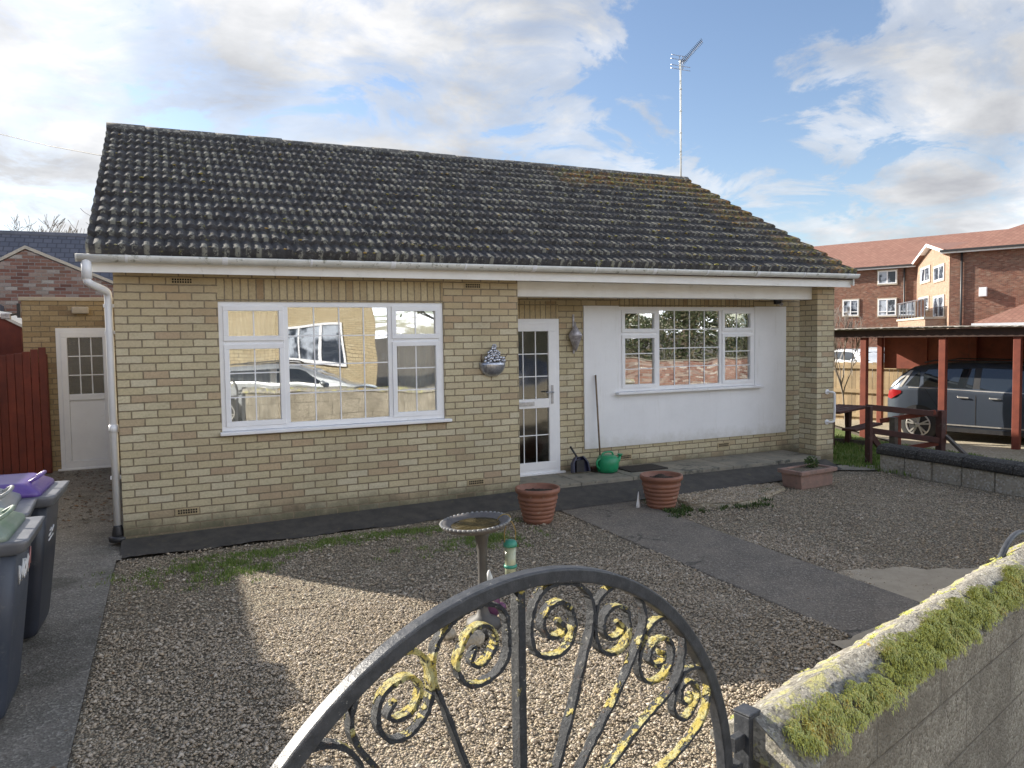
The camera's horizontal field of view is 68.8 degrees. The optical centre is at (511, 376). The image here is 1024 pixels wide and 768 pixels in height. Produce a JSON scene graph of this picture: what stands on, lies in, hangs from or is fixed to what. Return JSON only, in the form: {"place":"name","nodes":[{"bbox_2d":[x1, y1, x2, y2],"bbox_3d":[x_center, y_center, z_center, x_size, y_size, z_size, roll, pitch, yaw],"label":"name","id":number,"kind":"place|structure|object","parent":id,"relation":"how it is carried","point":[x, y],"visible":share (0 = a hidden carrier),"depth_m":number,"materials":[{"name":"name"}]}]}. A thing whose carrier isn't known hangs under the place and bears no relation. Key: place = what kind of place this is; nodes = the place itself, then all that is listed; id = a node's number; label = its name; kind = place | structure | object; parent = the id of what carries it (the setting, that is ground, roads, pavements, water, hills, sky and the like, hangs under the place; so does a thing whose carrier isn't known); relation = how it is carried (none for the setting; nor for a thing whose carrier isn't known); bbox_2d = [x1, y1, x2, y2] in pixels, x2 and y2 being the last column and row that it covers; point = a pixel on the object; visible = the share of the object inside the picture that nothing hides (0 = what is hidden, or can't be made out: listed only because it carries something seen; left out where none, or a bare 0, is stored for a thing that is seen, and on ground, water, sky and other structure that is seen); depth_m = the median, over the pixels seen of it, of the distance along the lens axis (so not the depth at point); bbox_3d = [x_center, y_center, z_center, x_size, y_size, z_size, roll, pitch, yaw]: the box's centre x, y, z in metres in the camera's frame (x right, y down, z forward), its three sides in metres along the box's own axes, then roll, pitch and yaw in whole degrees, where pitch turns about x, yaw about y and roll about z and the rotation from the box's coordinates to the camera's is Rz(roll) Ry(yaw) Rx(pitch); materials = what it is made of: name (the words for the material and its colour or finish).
{"place":"outdoors","nodes":[
{"label":"outdoors","id":0,"kind":"place"},
{"bbox_2d":[0,311,26,450],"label":"garden shed","id":1,"kind":"structure","parent":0,"point":[11,337],"depth_m":12.05,"materials":[{"name":"brown wood"}]},
{"bbox_2d":[0,134,101,155],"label":"overhead wire","id":2,"kind":"object","parent":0,"point":[52,146],"visible":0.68,"depth_m":21.38,"materials":[{"name":"black plastic"}]},
{"bbox_2d":[0,466,123,767],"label":"driveway","id":3,"kind":"structure","parent":0,"point":[34,733],"depth_m":4.93,"materials":[{"name":"concrete"}]},
{"bbox_2d":[0,485,37,516],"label":"wheelie bin","id":4,"kind":"object","parent":3,"relation":"on","point":[10,497],"visible":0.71,"depth_m":4.49,"materials":[{"name":"plastic"}]},
{"bbox_2d":[0,505,45,719],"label":"wheelie bin","id":5,"kind":"object","parent":3,"relation":"on","point":[19,531],"visible":1,"depth_m":3.80,"materials":[{"name":"plastic"}]},
{"bbox_2d":[0,347,52,474],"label":"board fence","id":6,"kind":"object","parent":3,"relation":"on","point":[27,373],"visible":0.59,"depth_m":10.45,"materials":[{"name":"red wood"}]},
{"bbox_2d":[0,470,69,638],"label":"wheelie bin","id":7,"kind":"object","parent":3,"relation":"on","point":[48,492],"visible":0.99,"depth_m":4.85,"materials":[{"name":"plastic"}]},
{"bbox_2d":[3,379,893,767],"bbox_3d":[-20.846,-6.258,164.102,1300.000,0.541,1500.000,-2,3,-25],"label":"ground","id":8,"kind":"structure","parent":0,"point":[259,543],"depth_m":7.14,"materials":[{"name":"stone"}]},
{"bbox_2d":[4,214,77,232],"bbox_3d":[-23.380,-3.979,38.324,7.179,8.694,7.074,-2,3,-25],"label":"bare tree","id":9,"kind":"object","parent":8,"relation":"on","point":[41,228],"visible":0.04,"depth_m":37.70,"materials":[{"name":"brown plant"}]},
{"bbox_2d":[0,230,112,283],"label":"slate roofed house","id":10,"kind":"structure","parent":8,"relation":"on","point":[66,247],"depth_m":23.34,"materials":[{"name":"grey stone"}]},
{"bbox_2d":[0,245,113,317],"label":"old brick house","id":11,"kind":"structure","parent":8,"relation":"on","point":[25,271],"depth_m":16.07,"materials":[{"name":"brick"}]},
{"bbox_2d":[18,297,120,470],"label":"link building","id":12,"kind":"structure","parent":8,"relation":"on","point":[67,338],"depth_m":10.88,"materials":[{"name":"brick"}]},
{"bbox_2d":[1,303,20,318],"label":"security camera","id":13,"kind":"object","parent":12,"relation":"attached to","point":[7,315],"visible":1,"depth_m":10.50,"materials":[{"name":"white plastic"}]},
{"bbox_2d":[71,307,88,313],"bbox_3d":[-6.252,-0.966,10.839,0.220,0.100,0.090,-2,3,-25],"label":"bulkhead lamp","id":14,"kind":"object","parent":12,"relation":"attached to","point":[79,310],"visible":1,"depth_m":10.80,"materials":[{"name":"plastic"}]},
{"bbox_2d":[55,328,110,470],"bbox_3d":[-6.236,0.326,10.950,0.770,2.082,0.110,-2,3,-25],"label":"door","id":15,"kind":"structure","parent":12,"relation":"in","point":[81,358],"depth_m":10.93,"materials":[{"name":"white plastic"}]},
{"bbox_2d":[66,208,89,232],"bbox_3d":[-19.070,-4.163,35.915,5.471,9.229,7.333,-3,4,-38],"label":"bare tree","id":16,"kind":"object","parent":8,"relation":"on","point":[70,228],"depth_m":33.73,"materials":[{"name":"brown plant"}]},
{"bbox_2d":[120,492,520,557],"bbox_3d":[-1.709,1.487,7.772,4.190,0.125,0.496,-2,3,-25],"label":"bitumen edging","id":17,"kind":"object","parent":8,"relation":"on","point":[325,524],"visible":0.95,"depth_m":7.66,"materials":[{"name":"black asphalt"}]},
{"bbox_2d":[75,122,859,542],"bbox_3d":[-1.081,-1.039,12.146,9.654,5.107,7.833,-2,3,-25],"label":"bungalow","id":18,"kind":"object","parent":8,"relation":"on","point":[335,258],"visible":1,"depth_m":8.89,"materials":[{"name":"yellow brick"}]},
{"bbox_2d":[228,311,277,421],"bbox_3d":[-2.685,-0.148,7.649,0.530,1.450,0.060,-2,3,-25],"label":"curtain","id":19,"kind":"object","parent":18,"relation":"hanging from","point":[240,323],"visible":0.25,"depth_m":7.67,"materials":[{"name":"beige fabric"}]},
{"bbox_2d":[218,301,451,435],"bbox_3d":[-1.811,-0.125,7.912,2.425,1.330,0.160,-2,3,-25],"label":"window","id":20,"kind":"structure","parent":18,"relation":"in","point":[226,342],"depth_m":7.83,"materials":[{"name":"white plastic"}]},
{"bbox_2d":[397,311,435,411],"bbox_3d":[-1.046,-0.212,8.402,0.480,1.450,0.056,-2,3,-25],"label":"curtain","id":21,"kind":"object","parent":18,"relation":"hanging from","point":[425,354],"visible":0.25,"depth_m":8.39,"materials":[{"name":"beige fabric"}]},
{"bbox_2d":[479,344,507,376],"bbox_3d":[-0.201,-0.192,8.574,0.342,0.380,0.108,-2,3,-25],"label":"wall planter","id":22,"kind":"object","parent":18,"relation":"attached to","point":[488,367],"visible":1,"depth_m":8.55,"materials":[{"name":"metal"}]},
{"bbox_2d":[518,319,565,476],"bbox_3d":[0.258,0.266,9.579,0.915,2.017,0.134,-2,3,-25],"label":"front door","id":23,"kind":"structure","parent":18,"relation":"in","point":[538,339],"depth_m":9.63,"materials":[{"name":"white plastic"}]},
{"bbox_2d":[568,314,581,353],"bbox_3d":[0.825,-0.560,9.743,0.210,0.510,0.182,-2,3,-25],"label":"wall lantern","id":24,"kind":"object","parent":18,"relation":"attached to","point":[575,335],"depth_m":9.70,"materials":[{"name":"white metal"}]},
{"bbox_2d":[659,311,662,384],"bbox_3d":[2.063,-0.424,10.608,0.180,1.350,0.057,-2,3,-25],"label":"curtain","id":25,"kind":"object","parent":18,"relation":"hanging from","point":[661,346],"visible":0.15,"depth_m":10.62,"materials":[{"name":"white fabric"}]},
{"bbox_2d":[671,39,702,175],"bbox_3d":[3.260,-4.587,13.948,0.601,3.275,0.243,0,3,7],"label":"tv aerial","id":26,"kind":"object","parent":18,"relation":"attached to","point":[680,65],"visible":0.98,"depth_m":13.92,"materials":[{"name":"silver metal"}]},
{"bbox_2d":[615,307,763,394],"bbox_3d":[2.540,-0.397,10.578,2.540,1.185,0.160,-2,3,-25],"label":"window","id":27,"kind":"structure","parent":18,"relation":"in","point":[734,347],"depth_m":10.79,"materials":[{"name":"white plastic"}]},
{"bbox_2d":[774,300,782,305],"bbox_3d":[3.976,-1.131,11.143,0.126,0.150,0.120,-2,3,-25],"label":"sensor light","id":28,"kind":"object","parent":18,"relation":"attached to","point":[779,302],"visible":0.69,"depth_m":11.12,"materials":[{"name":"black plastic"}]},
{"bbox_2d":[825,389,835,424],"bbox_3d":[4.609,0.434,10.832,0.143,0.516,0.068,1,3,29],"label":"grab rail","id":29,"kind":"object","parent":18,"relation":"attached to","point":[827,421],"visible":1,"depth_m":10.81,"materials":[{"name":"white plastic"}]},
{"bbox_2d":[731,703,760,767],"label":"gate post","id":30,"kind":"object","parent":8,"relation":"on","point":[745,714],"visible":0.82,"depth_m":1.78,"materials":[{"name":"black metal"}]},
{"bbox_2d":[270,565,742,767],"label":"iron gate","id":31,"kind":"structure","parent":30,"relation":"attached to","point":[354,685],"depth_m":1.35,"materials":[{"name":"black metal"}]},
{"bbox_2d":[834,348,876,377],"bbox_3d":[14.888,-0.505,31.597,2.200,1.418,4.110,-1,3,-7],"label":"parked car","id":32,"kind":"object","parent":8,"relation":"on","point":[872,355],"visible":0.1,"depth_m":31.25,"materials":[{"name":"white paint"}]},
{"bbox_2d":[710,542,1023,767],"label":"street wall","id":33,"kind":"structure","parent":8,"relation":"on","point":[935,680],"depth_m":2.27,"materials":[{"name":"concrete"}]},
{"bbox_2d":[834,362,909,420],"bbox_3d":[11.777,0.610,14.796,0.116,1.760,19.000,-3,4,-41],"label":"closeboard fence","id":34,"kind":"object","parent":8,"relation":"on","point":[852,393],"visible":0.07,"depth_m":18.56,"materials":[{"name":"beige wood"}]},
{"bbox_2d":[876,443,1023,496],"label":"stone wall","id":35,"kind":"structure","parent":8,"relation":"on","point":[1004,476],"depth_m":9.42,"materials":[{"name":"grey stone"}]},
{"bbox_2d":[996,530,1023,559],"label":"iron hoop","id":36,"kind":"object","parent":8,"relation":"on","point":[1008,542],"visible":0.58,"depth_m":3.16,"materials":[{"name":"grey metal"}]},
{"bbox_2d":[0,0,1023,245],"label":"sky","id":37,"kind":"structure","parent":0,"point":[827,122],"materials":[{"name":"blue"}]},
{"bbox_2d":[68,470,1023,767],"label":"gravel","id":38,"kind":"structure","parent":0,"point":[400,574],"depth_m":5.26,"materials":[{"name":"beige gravel"}]},
{"bbox_2d":[81,517,550,592],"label":"grass in gravel","id":39,"kind":"structure","parent":38,"relation":"on","point":[230,562],"depth_m":6.74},
{"bbox_2d":[443,628,455,639],"bbox_3d":[-0.415,1.659,4.825,0.110,0.078,0.092,-2,3,-16],"label":"stone","id":40,"kind":"object","parent":38,"relation":"on","point":[451,634],"visible":0.57,"depth_m":4.79,"materials":[{"name":"beige stone"}]},
{"bbox_2d":[439,511,510,629],"bbox_3d":[-0.238,1.312,4.989,0.478,0.755,0.479,-2,3,-25],"label":"bird bath","id":41,"kind":"object","parent":38,"relation":"on","point":[480,526],"visible":0.98,"depth_m":4.98,"materials":[{"name":"grey stone"}]},
{"bbox_2d":[497,514,516,574],"bbox_3d":[-0.026,1.160,4.992,0.126,0.501,0.095,-2,3,-25],"label":"bird feeder","id":42,"kind":"object","parent":41,"relation":"hanging from","point":[510,564],"visible":0.82,"depth_m":4.97,"materials":[{"name":"green plastic"}]},
{"bbox_2d":[465,630,484,647],"bbox_3d":[-0.253,1.648,4.712,0.168,0.121,0.146,-2,3,-25],"label":"stone","id":43,"kind":"object","parent":38,"relation":"on","point":[477,637],"visible":0.51,"depth_m":4.66,"materials":[{"name":"beige stone"}]},
{"bbox_2d":[481,628,488,640],"bbox_3d":[-0.192,1.653,4.819,0.121,0.083,0.101,2,4,41],"label":"stone","id":44,"kind":"object","parent":38,"relation":"on","point":[484,631],"visible":0.23,"depth_m":4.78,"materials":[{"name":"grey stone"}]},
{"bbox_2d":[28,469,949,767],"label":"leaf litter","id":45,"kind":"object","parent":38,"relation":"on","point":[166,581],"visible":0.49,"depth_m":8.23,"materials":[{"name":"brown plant"}]},
{"bbox_2d":[487,570,505,615],"bbox_3d":[-0.129,1.492,5.162,0.121,0.346,0.197,1,4,37],"label":"garden gnome","id":46,"kind":"object","parent":38,"relation":"on","point":[493,610],"visible":0.18,"depth_m":5.10,"materials":[{"name":"purple paint"}]},
{"bbox_2d":[515,483,559,524],"bbox_3d":[0.270,1.332,7.824,0.473,0.370,0.473,-1,3,-6],"label":"flower pot","id":47,"kind":"object","parent":38,"relation":"on","point":[537,502],"visible":1,"depth_m":7.68,"materials":[{"name":"brown ceramic"}]},
{"bbox_2d":[639,471,682,509],"bbox_3d":[1.676,1.270,8.401,0.482,0.392,0.482,-3,4,-37],"label":"flower pot","id":48,"kind":"object","parent":38,"relation":"on","point":[661,489],"visible":0.99,"depth_m":8.25,"materials":[{"name":"brown ceramic"}]},
{"bbox_2d":[555,459,841,510],"bbox_3d":[2.462,1.330,9.488,4.830,0.102,0.632,-2,3,-25],"label":"bitumen apron","id":49,"kind":"object","parent":38,"relation":"on","point":[592,495],"visible":0.57,"depth_m":9.28,"materials":[{"name":"black asphalt"}]},
{"bbox_2d":[644,483,775,517],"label":"weeds","id":50,"kind":"object","parent":38,"relation":"on","point":[681,511],"visible":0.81,"depth_m":8.26,"materials":[{"name":"green plant"}]},
{"bbox_2d":[677,482,785,507],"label":"bed gravel","id":51,"kind":"structure","parent":38,"relation":"on","point":[712,494],"depth_m":8.85,"materials":[{"name":"beige gravel"}]},
{"bbox_2d":[777,464,837,489],"bbox_3d":[3.750,1.263,9.495,0.690,0.230,0.370,-3,4,-31],"label":"trough planter","id":52,"kind":"object","parent":38,"relation":"on","point":[802,477],"visible":0.86,"depth_m":9.37,"materials":[{"name":"ceramic"}]},
{"bbox_2d":[804,456,818,467],"bbox_3d":[3.838,1.090,9.581,0.206,0.178,0.184,-1,3,5],"label":"plant","id":53,"kind":"object","parent":52,"relation":"on","point":[811,461],"visible":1,"depth_m":9.57,"materials":[{"name":"green plant"}]},
{"bbox_2d":[837,465,878,469],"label":"edging slab","id":54,"kind":"structure","parent":38,"relation":"on","point":[845,467],"depth_m":10.61,"materials":[{"name":"concrete"}]},
{"bbox_2d":[840,566,978,602],"bbox_3d":[3.923,1.573,5.623,2.106,0.001,1.844,-2,3,-25],"label":"pale concrete pad","id":55,"kind":"object","parent":38,"relation":"on","point":[900,581],"visible":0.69,"depth_m":5.84,"materials":[{"name":"beige concrete"}]},
{"bbox_2d":[520,450,820,487],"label":"porch paving","id":56,"kind":"structure","parent":0,"point":[683,467],"depth_m":10.04,"materials":[{"name":"concrete"}]},
{"bbox_2d":[570,446,590,472],"bbox_3d":[0.868,1.066,9.715,0.250,0.339,0.170,-2,3,-25],"label":"dustpan","id":57,"kind":"object","parent":56,"relation":"on","point":[580,464],"visible":1,"depth_m":9.68,"materials":[{"name":"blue plastic"}]},
{"bbox_2d":[590,375,600,471],"bbox_3d":[1.115,0.605,9.857,0.240,1.260,0.177,-2,3,-25],"label":"broom","id":58,"kind":"object","parent":56,"relation":"on","point":[593,468],"visible":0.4,"depth_m":9.86,"materials":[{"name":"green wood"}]},
{"bbox_2d":[596,451,622,472],"bbox_3d":[1.271,1.100,9.758,0.350,0.275,0.299,0,3,8],"label":"watering can","id":59,"kind":"object","parent":56,"relation":"on","point":[607,463],"visible":1,"depth_m":9.65,"materials":[{"name":"green plastic"}]},
{"bbox_2d":[618,463,667,471],"bbox_3d":[1.728,1.212,9.976,0.590,0.015,0.380,-2,3,-25],"label":"door mat","id":60,"kind":"object","parent":56,"relation":"on","point":[641,467],"depth_m":9.94,"materials":[{"name":"rubber"}]},
{"bbox_2d":[560,500,921,637],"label":"path","id":61,"kind":"structure","parent":0,"point":[851,607],"depth_m":6.11,"materials":[{"name":"concrete"}]},
{"bbox_2d":[636,492,640,507],"bbox_3d":[1.417,1.377,8.375,0.028,0.190,0.110,2,4,42],"label":"paper scrap","id":62,"kind":"object","parent":61,"relation":"on","point":[638,504],"visible":1,"depth_m":8.36,"materials":[{"name":"white paper"}]},
{"bbox_2d":[831,625,879,648],"bbox_3d":[2.724,1.651,4.329,1.306,0.001,1.508,-2,3,-25],"label":"concrete threshold","id":63,"kind":"object","parent":61,"relation":"on","point":[843,644],"visible":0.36,"depth_m":4.66,"materials":[{"name":"grey concrete"}]},
{"bbox_2d":[833,428,901,465],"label":"lawn","id":64,"kind":"structure","parent":0,"point":[839,431],"depth_m":14.39,"materials":[{"name":"green plant"}]},
{"bbox_2d":[833,404,882,444],"bbox_3d":[5.866,0.906,13.410,1.400,0.713,1.100,-4,4,-45],"label":"picnic bench","id":65,"kind":"object","parent":64,"relation":"on","point":[846,410],"visible":0.38,"depth_m":13.45,"materials":[{"name":"red wood"}]},
{"bbox_2d":[865,404,967,463],"bbox_3d":[5.912,0.889,10.910,1.370,0.984,0.612,1,3,28],"label":"rail fence","id":66,"kind":"object","parent":64,"relation":"on","point":[894,433],"visible":0.73,"depth_m":10.97,"materials":[{"name":"red wood"}]},
{"bbox_2d":[833,434,1023,476],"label":"lawn grass","id":67,"kind":"structure","parent":64,"relation":"on","point":[849,448],"depth_m":11.87,"materials":[{"name":"green plant"}]},
{"bbox_2d":[814,224,1023,349],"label":"apartment block","id":68,"kind":"structure","parent":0,"point":[968,279],"depth_m":55.10,"materials":[{"name":"red brick"}]},
{"bbox_2d":[842,299,858,316],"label":"window","id":69,"kind":"structure","parent":68,"relation":"in","point":[851,304],"depth_m":64.36,"materials":[{"name":"white plastic"}]},
{"bbox_2d":[877,297,896,316],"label":"window","id":70,"kind":"structure","parent":68,"relation":"in","point":[886,307],"depth_m":62.47,"materials":[{"name":"white plastic"}]},
{"bbox_2d":[877,269,897,285],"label":"window","id":71,"kind":"structure","parent":68,"relation":"in","point":[884,277],"depth_m":62.32,"materials":[{"name":"white plastic"}]},
{"bbox_2d":[918,295,929,310],"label":"window","id":72,"kind":"structure","parent":68,"relation":"in","point":[927,300],"depth_m":57.08,"materials":[{"name":"white plastic"}]},
{"bbox_2d":[920,265,930,284],"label":"window","id":73,"kind":"structure","parent":68,"relation":"in","point":[925,272],"depth_m":57.74,"materials":[{"name":"white plastic"}]},
{"bbox_2d":[933,263,944,282],"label":"window","id":74,"kind":"structure","parent":68,"relation":"in","point":[939,270],"depth_m":53.46,"materials":[{"name":"white plastic"}]},
{"bbox_2d":[933,294,944,316],"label":"window","id":75,"kind":"structure","parent":68,"relation":"in","point":[939,300],"depth_m":53.44,"materials":[{"name":"white plastic"}]},
{"bbox_2d":[835,413,1023,461],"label":"parking gravel","id":76,"kind":"structure","parent":0,"point":[995,446],"depth_m":14.03,"materials":[{"name":"beige gravel"}]},
{"bbox_2d":[834,304,881,423],"bbox_3d":[7.701,-0.264,17.271,1.196,2.870,1.049,-1,3,-5],"label":"bare shrub","id":77,"kind":"object","parent":76,"relation":"on","point":[845,341],"visible":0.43,"depth_m":17.21,"materials":[{"name":"brown plant"}]},
{"bbox_2d":[834,325,1023,449],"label":"carport","id":78,"kind":"object","parent":76,"relation":"on","point":[910,347],"visible":0.77,"depth_m":15.11,"materials":[{"name":"red wood"}]},
{"bbox_2d":[887,358,1023,436],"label":"parked car","id":79,"kind":"object","parent":76,"relation":"on","point":[979,396],"visible":0.79,"depth_m":14.20,"materials":[{"name":"grey metal"}]}
]}

